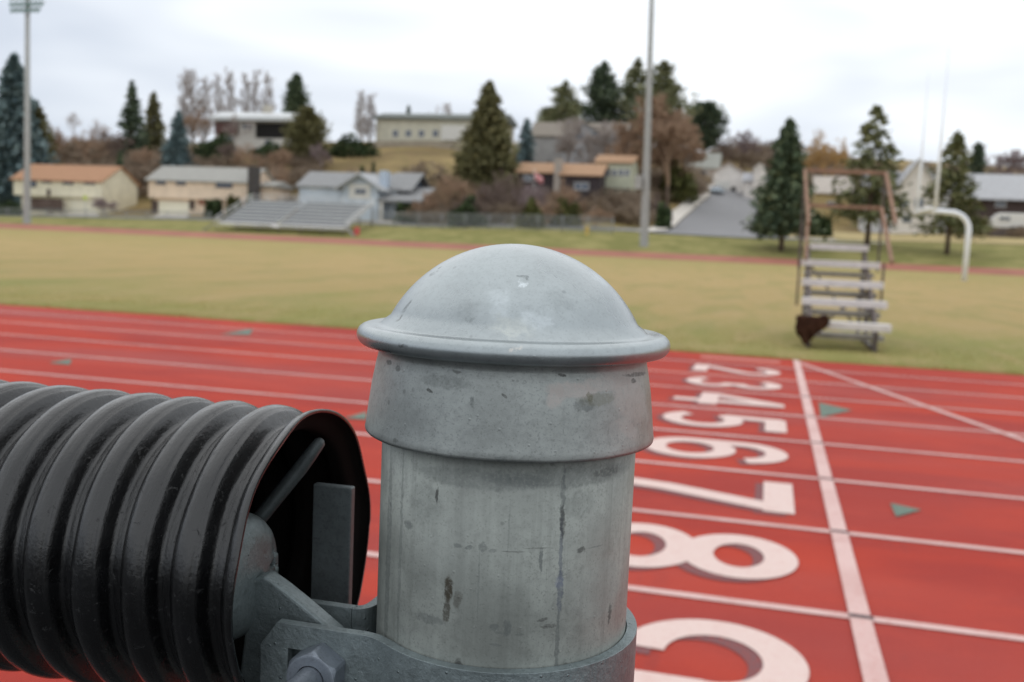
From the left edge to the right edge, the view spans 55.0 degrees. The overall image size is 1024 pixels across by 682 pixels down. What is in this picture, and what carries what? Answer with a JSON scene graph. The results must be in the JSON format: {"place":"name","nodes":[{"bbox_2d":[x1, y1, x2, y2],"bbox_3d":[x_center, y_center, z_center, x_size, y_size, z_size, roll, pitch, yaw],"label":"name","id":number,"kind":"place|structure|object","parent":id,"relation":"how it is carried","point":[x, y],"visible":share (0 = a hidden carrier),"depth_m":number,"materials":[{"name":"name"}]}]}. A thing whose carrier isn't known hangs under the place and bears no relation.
{"place":"outdoors","nodes":[
{"label":"outdoors","id":0,"kind":"place"},
{"bbox_2d":[0,215,836,240],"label":"cross street","id":1,"kind":"structure","parent":0,"point":[604,228],"depth_m":136.06,"materials":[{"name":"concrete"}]},
{"bbox_2d":[0,304,1023,681],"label":"running track","id":2,"kind":"structure","parent":0,"point":[966,588],"depth_m":5.59,"materials":[{"name":"red rubber"}]},
{"bbox_2d":[0,311,1023,640],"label":"lane lines","id":3,"kind":"object","parent":2,"relation":"on","point":[842,615],"visible":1,"depth_m":5.38,"materials":[{"name":"white paint"}]},
{"bbox_2d":[636,627,762,680],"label":"lane number's shadow","id":4,"kind":"object","parent":2,"relation":"on","point":[752,658],"visible":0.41,"depth_m":3.05},
{"bbox_2d":[629,532,772,581],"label":"lane number's shadow","id":5,"kind":"object","parent":2,"relation":"on","point":[659,542],"visible":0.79,"depth_m":3.90},
{"bbox_2d":[643,441,773,464],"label":"lane number's shadow","id":6,"kind":"object","parent":2,"relation":"on","point":[709,448],"visible":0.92,"depth_m":6.00},
{"bbox_2d":[634,483,785,515],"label":"lane number's shadow","id":7,"kind":"object","parent":2,"relation":"on","point":[759,487],"visible":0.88,"depth_m":4.92},
{"bbox_2d":[629,523,797,578],"bbox_3d":[0.728,0.858,4.058,0.873,0.001,0.613,4,6,14],"label":"lane number","id":8,"kind":"object","parent":2,"relation":"on","point":[778,560],"visible":0.83,"depth_m":3.99,"materials":[{"name":"white paint"}]},
{"bbox_2d":[634,477,794,513],"bbox_3d":[0.989,0.765,5.088,0.900,0.001,0.630,4,6,14],"label":"lane number","id":9,"kind":"object","parent":2,"relation":"on","point":[777,497],"visible":0.88,"depth_m":4.99,"materials":[{"name":"white paint"}]},
{"bbox_2d":[648,437,787,462],"bbox_3d":[1.262,0.672,6.109,0.875,0.001,0.624,4,6,14],"label":"lane number","id":10,"kind":"object","parent":2,"relation":"on","point":[725,448],"visible":0.96,"depth_m":6.10,"materials":[{"name":"white paint"}]},
{"bbox_2d":[656,413,780,433],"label":"lane number's shadow","id":11,"kind":"object","parent":2,"relation":"on","point":[720,419],"visible":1,"depth_m":7.02},
{"bbox_2d":[634,619,808,681],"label":"lane number","id":12,"kind":"object","parent":2,"relation":"on","point":[783,661],"visible":0.43,"depth_m":3.09,"materials":[{"name":"white paint"}]},
{"bbox_2d":[663,411,786,432],"bbox_3d":[1.535,0.580,7.136,0.878,0.001,0.580,4,6,14],"label":"lane number","id":13,"kind":"object","parent":2,"relation":"on","point":[773,425],"visible":1,"depth_m":7.12,"materials":[{"name":"white paint"}]},
{"bbox_2d":[673,392,784,407],"bbox_3d":[1.791,0.496,8.071,0.844,0.001,0.622,8,8,43],"label":"lane number","id":14,"kind":"object","parent":2,"relation":"on","point":[708,398],"visible":1,"depth_m":8.11,"materials":[{"name":"white paint"}]},
{"bbox_2d":[686,377,781,388],"bbox_3d":[2.068,0.394,9.191,0.872,0.001,0.585,4,6,14],"label":"lane number","id":15,"kind":"object","parent":2,"relation":"on","point":[696,380],"visible":1,"depth_m":9.09,"materials":[{"name":"white paint"}]},
{"bbox_2d":[692,364,779,374],"bbox_3d":[2.336,0.300,10.226,0.879,0.001,0.599,4,6,14],"label":"lane number","id":16,"kind":"object","parent":2,"relation":"on","point":[702,367],"visible":1,"depth_m":10.21,"materials":[{"name":"white paint"}]},
{"bbox_2d":[793,360,888,681],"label":"finish line","id":17,"kind":"object","parent":2,"relation":"on","point":[872,666],"visible":1,"depth_m":3.93,"materials":[{"name":"white paint"}]},
{"bbox_2d":[800,363,1023,440],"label":"slanting line","id":18,"kind":"object","parent":2,"relation":"on","point":[979,424],"visible":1,"depth_m":8.31,"materials":[{"name":"white paint"}]},
{"bbox_2d":[0,228,1023,374],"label":"field turf","id":19,"kind":"structure","parent":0,"point":[944,311],"depth_m":23.39,"materials":[{"name":"green plant"}]},
{"bbox_2d":[795,168,896,351],"bbox_3d":[4.706,-1.243,13.883,1.261,2.546,3.110,4,6,14],"label":"timing stand","id":20,"kind":"object","parent":19,"relation":"on","point":[870,306],"visible":0.92,"depth_m":13.88,"materials":[{"name":"grey metal"}]},
{"bbox_2d":[795,314,829,344],"bbox_3d":[3.827,-0.144,12.558,0.428,0.408,0.190,4,6,14],"label":"draped cloth","id":21,"kind":"object","parent":20,"relation":"on","point":[808,328],"visible":1,"depth_m":12.51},
{"bbox_2d":[915,52,971,280],"bbox_3d":[26.211,-10.102,58.639,2.752,12.972,7.400,4,6,14],"label":"goal post","id":22,"kind":"object","parent":19,"relation":"on","point":[959,214],"visible":0.96,"depth_m":58.69,"materials":[{"name":"white metal"}]},
{"bbox_2d":[0,141,1023,275],"bbox_3d":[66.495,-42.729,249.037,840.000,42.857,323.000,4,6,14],"label":"hillside","id":23,"kind":"structure","parent":0,"point":[982,255],"depth_m":123.51,"materials":[{"name":"green plant"}]},
{"bbox_2d":[9,0,44,223],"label":"floodlight pole","id":24,"kind":"object","parent":23,"relation":"on","point":[27,4],"visible":0.98,"depth_m":131.77,"materials":[{"name":"grey metal"}]},
{"bbox_2d":[0,51,59,207],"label":"conifer","id":25,"kind":"object","parent":23,"relation":"on","point":[12,119],"visible":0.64,"depth_m":173.14,"materials":[{"name":"green plant"}]},
{"bbox_2d":[32,105,63,164],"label":"conifer","id":26,"kind":"object","parent":23,"relation":"on","point":[41,116],"visible":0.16,"depth_m":181.22,"materials":[{"name":"green plant"}]},
{"bbox_2d":[9,164,140,213],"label":"split level house","id":27,"kind":"structure","parent":23,"relation":"on","point":[71,185],"depth_m":163.55,"materials":[{"name":"beige paint"}]},
{"bbox_2d":[70,119,111,161],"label":"bare tree","id":28,"kind":"object","parent":23,"relation":"on","point":[85,153],"visible":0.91,"depth_m":205.23,"materials":[{"name":"brown plant"}]},
{"bbox_2d":[0,208,210,220],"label":"chain link fence","id":29,"kind":"object","parent":23,"relation":"on","point":[146,212],"visible":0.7,"depth_m":144.53,"materials":[{"name":"grey metal"}]},
{"bbox_2d":[96,131,134,157],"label":"bare tree","id":30,"kind":"object","parent":23,"relation":"on","point":[117,145],"visible":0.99,"depth_m":198.08,"materials":[{"name":"brown plant"}]},
{"bbox_2d":[115,80,149,157],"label":"conifer","id":31,"kind":"object","parent":23,"relation":"on","point":[131,123],"visible":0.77,"depth_m":207.94,"materials":[{"name":"green plant"}]},
{"bbox_2d":[138,91,166,153],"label":"conifer","id":32,"kind":"object","parent":23,"relation":"on","point":[156,131],"visible":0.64,"depth_m":214.51,"materials":[{"name":"green plant"}]},
{"bbox_2d":[154,110,199,166],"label":"conifer","id":33,"kind":"object","parent":23,"relation":"on","point":[176,145],"visible":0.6,"depth_m":182.09,"materials":[{"name":"teal plant"}]},
{"bbox_2d":[175,70,198,138],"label":"bare tree","id":34,"kind":"object","parent":23,"relation":"on","point":[184,97],"visible":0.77,"depth_m":226.89,"materials":[{"name":"grey plant"}]},
{"bbox_2d":[180,68,211,147],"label":"bare tree","id":35,"kind":"object","parent":23,"relation":"on","point":[198,103],"visible":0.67,"depth_m":229.67,"materials":[{"name":"grey plant"}]},
{"bbox_2d":[184,108,213,142],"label":"bare tree","id":36,"kind":"object","parent":23,"relation":"on","point":[193,120],"visible":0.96,"depth_m":224.78,"materials":[{"name":"brown plant"}]},
{"bbox_2d":[197,75,215,142],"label":"bare tree","id":37,"kind":"object","parent":23,"relation":"on","point":[205,132],"visible":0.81,"depth_m":233.06,"materials":[{"name":"grey plant"}]},
{"bbox_2d":[203,198,224,217],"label":"evergreen shrub","id":38,"kind":"object","parent":23,"relation":"on","point":[214,208],"visible":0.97,"depth_m":151.57,"materials":[{"name":"green plant"}]},
{"bbox_2d":[192,132,236,160],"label":"evergreen shrub","id":39,"kind":"object","parent":23,"relation":"on","point":[208,147],"visible":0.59,"depth_m":201.63,"materials":[{"name":"green plant"}]},
{"bbox_2d":[144,166,294,214],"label":"split level house","id":40,"kind":"structure","parent":23,"relation":"on","point":[180,188],"depth_m":157.02,"materials":[{"name":"beige paint"}]},
{"bbox_2d":[159,201,188,213],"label":"garage door","id":41,"kind":"structure","parent":40,"relation":"in","point":[166,206],"depth_m":158.33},
{"bbox_2d":[221,67,240,111],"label":"bare tree","id":42,"kind":"object","parent":23,"relation":"on","point":[229,86],"visible":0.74,"depth_m":239.12,"materials":[{"name":"grey plant"}]},
{"bbox_2d":[238,73,252,111],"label":"bare tree","id":43,"kind":"object","parent":23,"relation":"on","point":[246,89],"visible":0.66,"depth_m":242.02,"materials":[{"name":"grey plant"}]},
{"bbox_2d":[232,142,266,167],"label":"bare tree","id":44,"kind":"object","parent":23,"relation":"on","point":[245,158],"visible":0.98,"depth_m":175.15,"materials":[{"name":"brown plant"}]},
{"bbox_2d":[249,69,262,111],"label":"bare tree","id":45,"kind":"object","parent":23,"relation":"on","point":[254,99],"visible":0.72,"depth_m":244.15,"materials":[{"name":"grey plant"}]},
{"bbox_2d":[246,139,280,158],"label":"evergreen shrub","id":46,"kind":"object","parent":23,"relation":"on","point":[265,148],"visible":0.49,"depth_m":198.67,"materials":[{"name":"green plant"}]},
{"bbox_2d":[208,105,326,152],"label":"hilltop house","id":47,"kind":"structure","parent":23,"relation":"on","point":[268,125],"depth_m":215.04,"materials":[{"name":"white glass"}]},
{"bbox_2d":[266,147,293,168],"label":"bare shrub","id":48,"kind":"object","parent":23,"relation":"on","point":[283,157],"visible":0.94,"depth_m":176.05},
{"bbox_2d":[203,194,374,236],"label":"bleachers","id":49,"kind":"object","parent":23,"relation":"on","point":[314,215],"visible":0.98,"depth_m":128.86,"materials":[{"name":"metal"}]},
{"bbox_2d":[280,72,313,112],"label":"conifer","id":50,"kind":"object","parent":23,"relation":"on","point":[295,97],"visible":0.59,"depth_m":241.59,"materials":[{"name":"green plant"}]},
{"bbox_2d":[276,105,333,169],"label":"conifer","id":51,"kind":"object","parent":23,"relation":"on","point":[307,129],"visible":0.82,"depth_m":183.28,"materials":[{"name":"green plant"}]},
{"bbox_2d":[327,132,380,157],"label":"evergreen shrub","id":52,"kind":"object","parent":23,"relation":"on","point":[356,147],"visible":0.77,"depth_m":196.20,"materials":[{"name":"green plant"}]},
{"bbox_2d":[352,91,368,140],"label":"bare tree","id":53,"kind":"object","parent":23,"relation":"on","point":[358,121],"visible":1,"depth_m":216.20,"materials":[{"name":"grey plant"}]},
{"bbox_2d":[295,171,435,221],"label":"blue house","id":54,"kind":"structure","parent":23,"relation":"on","point":[387,190],"depth_m":149.10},
{"bbox_2d":[361,94,377,141],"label":"bare tree","id":55,"kind":"object","parent":23,"relation":"on","point":[370,119],"visible":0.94,"depth_m":219.05,"materials":[{"name":"grey plant"}]},
{"bbox_2d":[373,140,465,150],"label":"retaining wall","id":56,"kind":"structure","parent":23,"relation":"on","point":[424,143],"depth_m":212.11,"materials":[{"name":"grey concrete"}]},
{"bbox_2d":[406,192,440,221],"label":"bare shrub","id":57,"kind":"object","parent":23,"relation":"on","point":[417,204],"visible":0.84,"depth_m":141.78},
{"bbox_2d":[372,113,517,151],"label":"long building","id":58,"kind":"structure","parent":23,"relation":"on","point":[448,128],"depth_m":217.00,"materials":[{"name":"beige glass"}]},
{"bbox_2d":[425,171,485,208],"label":"bare shrub","id":59,"kind":"object","parent":23,"relation":"on","point":[450,188],"visible":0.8,"depth_m":141.14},
{"bbox_2d":[447,194,487,226],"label":"evergreen shrub","id":60,"kind":"object","parent":23,"relation":"on","point":[463,207],"visible":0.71,"depth_m":133.85,"materials":[{"name":"green plant"}]},
{"bbox_2d":[440,80,522,202],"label":"conifer","id":61,"kind":"object","parent":23,"relation":"on","point":[487,147],"visible":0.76,"depth_m":153.64,"materials":[{"name":"green plant"}]},
{"bbox_2d":[372,211,613,233],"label":"chain link fence","id":62,"kind":"object","parent":23,"relation":"on","point":[514,218],"visible":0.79,"depth_m":127.93,"materials":[{"name":"grey metal"}]},
{"bbox_2d":[474,168,533,220],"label":"bare shrub","id":63,"kind":"object","parent":23,"relation":"on","point":[498,185],"visible":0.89,"depth_m":139.98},
{"bbox_2d":[515,118,536,165],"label":"conifer","id":64,"kind":"object","parent":23,"relation":"on","point":[525,153],"visible":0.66,"depth_m":180.22,"materials":[{"name":"teal plant"}]},
{"bbox_2d":[510,181,549,207],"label":"bare shrub","id":65,"kind":"object","parent":23,"relation":"on","point":[538,194],"visible":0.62,"depth_m":136.26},
{"bbox_2d":[515,196,545,227],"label":"evergreen shrub","id":66,"kind":"object","parent":23,"relation":"on","point":[531,208],"visible":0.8,"depth_m":130.87,"materials":[{"name":"green plant"}]},
{"bbox_2d":[50,135,1023,237],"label":"hillside scrub","id":67,"kind":"object","parent":23,"relation":"on","point":[625,206],"visible":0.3,"depth_m":176.02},
{"bbox_2d":[537,80,583,121],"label":"conifer","id":68,"kind":"object","parent":23,"relation":"on","point":[565,107],"visible":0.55,"depth_m":213.19,"materials":[{"name":"green plant"}]},
{"bbox_2d":[514,158,608,210],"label":"bungalow","id":69,"kind":"object","parent":23,"relation":"on","point":[585,180],"visible":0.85,"depth_m":152.77,"materials":[{"name":"orange tile"}]},
{"bbox_2d":[548,196,581,226],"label":"evergreen shrub","id":70,"kind":"object","parent":23,"relation":"on","point":[570,210],"visible":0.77,"depth_m":133.52,"materials":[{"name":"green plant"}]},
{"bbox_2d":[542,177,589,216],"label":"bare shrub","id":71,"kind":"object","parent":23,"relation":"on","point":[569,196],"visible":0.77,"depth_m":138.78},
{"bbox_2d":[554,116,600,163],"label":"bare tree","id":72,"kind":"object","parent":23,"relation":"on","point":[565,145],"visible":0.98,"depth_m":168.98,"materials":[{"name":"brown plant"}]},
{"bbox_2d":[530,122,631,163],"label":"grey house","id":73,"kind":"structure","parent":23,"relation":"on","point":[543,134],"depth_m":185.83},
{"bbox_2d":[579,119,628,158],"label":"bare tree","id":74,"kind":"object","parent":23,"relation":"on","point":[594,140],"visible":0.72,"depth_m":170.85,"materials":[{"name":"grey plant"}]},
{"bbox_2d":[576,60,637,122],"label":"conifer","id":75,"kind":"object","parent":23,"relation":"on","point":[604,82],"visible":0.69,"depth_m":219.94,"materials":[{"name":"green plant"}]},
{"bbox_2d":[594,155,641,194],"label":"pale green house","id":76,"kind":"structure","parent":23,"relation":"on","point":[622,170],"depth_m":155.31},
{"bbox_2d":[603,135,643,167],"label":"bare tree","id":77,"kind":"object","parent":23,"relation":"on","point":[619,148],"visible":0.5,"depth_m":160.44,"materials":[{"name":"brown plant"}]},
{"bbox_2d":[609,57,646,146],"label":"conifer","id":78,"kind":"object","parent":23,"relation":"on","point":[634,74],"visible":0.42,"depth_m":222.78,"materials":[{"name":"green plant"}]},
{"bbox_2d":[634,0,653,246],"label":"floodlight pole","id":79,"kind":"object","parent":23,"relation":"on","point":[642,183],"visible":0.91,"depth_m":113.95,"materials":[{"name":"grey galvanised steel"}]},
{"bbox_2d":[612,110,689,174],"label":"bare tree","id":80,"kind":"object","parent":23,"relation":"on","point":[623,132],"visible":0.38,"depth_m":163.72,"materials":[{"name":"brown plant"}]},
{"bbox_2d":[610,60,701,151],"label":"conifer","id":81,"kind":"object","parent":23,"relation":"on","point":[666,85],"visible":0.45,"depth_m":215.44,"materials":[{"name":"green plant"}]},
{"bbox_2d":[654,202,672,229],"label":"evergreen shrub","id":82,"kind":"object","parent":23,"relation":"on","point":[663,217],"visible":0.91,"depth_m":133.46,"materials":[{"name":"green plant"}]},
{"bbox_2d":[628,91,705,205],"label":"bare tree","id":83,"kind":"object","parent":23,"relation":"on","point":[685,133],"visible":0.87,"depth_m":160.58,"materials":[{"name":"brown plant"}]},
{"bbox_2d":[652,158,700,202],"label":"evergreen shrub","id":84,"kind":"object","parent":23,"relation":"on","point":[686,185],"visible":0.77,"depth_m":166.89,"materials":[{"name":"green plant"}]},
{"bbox_2d":[651,131,706,194],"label":"bare tree","id":85,"kind":"object","parent":23,"relation":"on","point":[688,161],"visible":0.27,"depth_m":169.42,"materials":[{"name":"brown plant"}]},
{"bbox_2d":[686,153,721,176],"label":"grey roof house","id":86,"kind":"structure","parent":23,"relation":"on","point":[711,163],"depth_m":216.68,"materials":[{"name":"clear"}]},
{"bbox_2d":[685,99,730,151],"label":"conifer","id":87,"kind":"object","parent":23,"relation":"on","point":[710,113],"visible":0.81,"depth_m":224.52,"materials":[{"name":"green plant"}]},
{"bbox_2d":[710,162,744,192],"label":"garage house","id":88,"kind":"structure","parent":23,"relation":"on","point":[728,175],"depth_m":201.14,"materials":[{"name":"white paint"}]},
{"bbox_2d":[732,130,762,168],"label":"bare tree","id":89,"kind":"object","parent":23,"relation":"on","point":[743,144],"visible":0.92,"depth_m":233.12,"materials":[{"name":"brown plant"}]},
{"bbox_2d":[742,163,767,198],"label":"white cottage","id":90,"kind":"structure","parent":23,"relation":"on","point":[750,181],"depth_m":191.61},
{"bbox_2d":[740,116,828,250],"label":"spruce tree","id":91,"kind":"object","parent":23,"relation":"on","point":[778,209],"visible":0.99,"depth_m":110.59,"materials":[{"name":"green plant"}]},
{"bbox_2d":[810,212,833,236],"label":"evergreen shrub","id":92,"kind":"object","parent":23,"relation":"on","point":[825,223],"visible":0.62,"depth_m":132.00,"materials":[{"name":"green plant"}]},
{"bbox_2d":[800,129,848,175],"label":"bare tree","id":93,"kind":"object","parent":23,"relation":"on","point":[818,154],"visible":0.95,"depth_m":180.78,"materials":[{"name":"brown plant"}]},
{"bbox_2d":[812,176,853,225],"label":"tan house","id":94,"kind":"structure","parent":23,"relation":"on","point":[822,184],"depth_m":156.39,"materials":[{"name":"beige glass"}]},
{"bbox_2d":[818,104,918,245],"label":"pine tree","id":95,"kind":"object","parent":23,"relation":"on","point":[873,197],"visible":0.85,"depth_m":114.10,"materials":[{"name":"green plant"}]},
{"bbox_2d":[858,158,965,233],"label":"white house","id":96,"kind":"structure","parent":23,"relation":"on","point":[909,174],"depth_m":137.31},
{"bbox_2d":[909,130,995,253],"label":"pine tree","id":97,"kind":"object","parent":23,"relation":"on","point":[957,179],"visible":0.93,"depth_m":109.27,"materials":[{"name":"green plant"}]},
{"bbox_2d":[967,141,991,173],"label":"conifer","id":98,"kind":"object","parent":23,"relation":"on","point":[979,153],"visible":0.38,"depth_m":172.37,"materials":[{"name":"green plant"}]},
{"bbox_2d":[965,173,1023,233],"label":"dark house","id":99,"kind":"structure","parent":23,"relation":"on","point":[999,193],"depth_m":138.62,"materials":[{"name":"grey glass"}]},
{"bbox_2d":[981,145,1023,174],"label":"bare tree","id":100,"kind":"object","parent":23,"relation":"on","point":[1013,160],"visible":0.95,"depth_m":170.59,"materials":[{"name":"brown plant"}]},
{"bbox_2d":[987,213,1023,236],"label":"camper trailer","id":101,"kind":"object","parent":23,"relation":"on","point":[1002,222],"visible":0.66,"depth_m":131.78,"materials":[{"name":"white paint"}]},
{"bbox_2d":[0,223,1023,275],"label":"track","id":102,"kind":"structure","parent":0,"point":[888,266],"depth_m":110.81,"materials":[{"name":"rubber"}]},
{"bbox_2d":[0,0,1023,166],"label":"sky","id":103,"kind":"structure","parent":0,"point":[823,65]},
{"bbox_2d":[636,184,715,230],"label":"pavement","id":104,"kind":"structure","parent":0,"point":[683,209],"depth_m":158.54,"materials":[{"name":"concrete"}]},
{"bbox_2d":[650,188,789,238],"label":"hill road","id":105,"kind":"structure","parent":0,"point":[726,213],"depth_m":155.78,"materials":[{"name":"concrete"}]},
{"bbox_2d":[788,232,1023,244],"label":"grass bank","id":106,"kind":"structure","parent":0,"point":[922,238],"depth_m":129.97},
{"label":"apron","id":107,"kind":"structure","parent":0,"visible":0},
{"bbox_2d":[233,244,669,681],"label":"fence post","id":108,"kind":"object","parent":107,"relation":"on","point":[509,423],"visible":0.98,"depth_m":0.26,"materials":[{"name":"metal"}]},
{"bbox_2d":[0,380,370,681],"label":"drain pipe","id":109,"kind":"object","parent":108,"relation":"attached to","point":[123,518],"visible":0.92,"depth_m":0.28,"materials":[{"name":"black plastic"}]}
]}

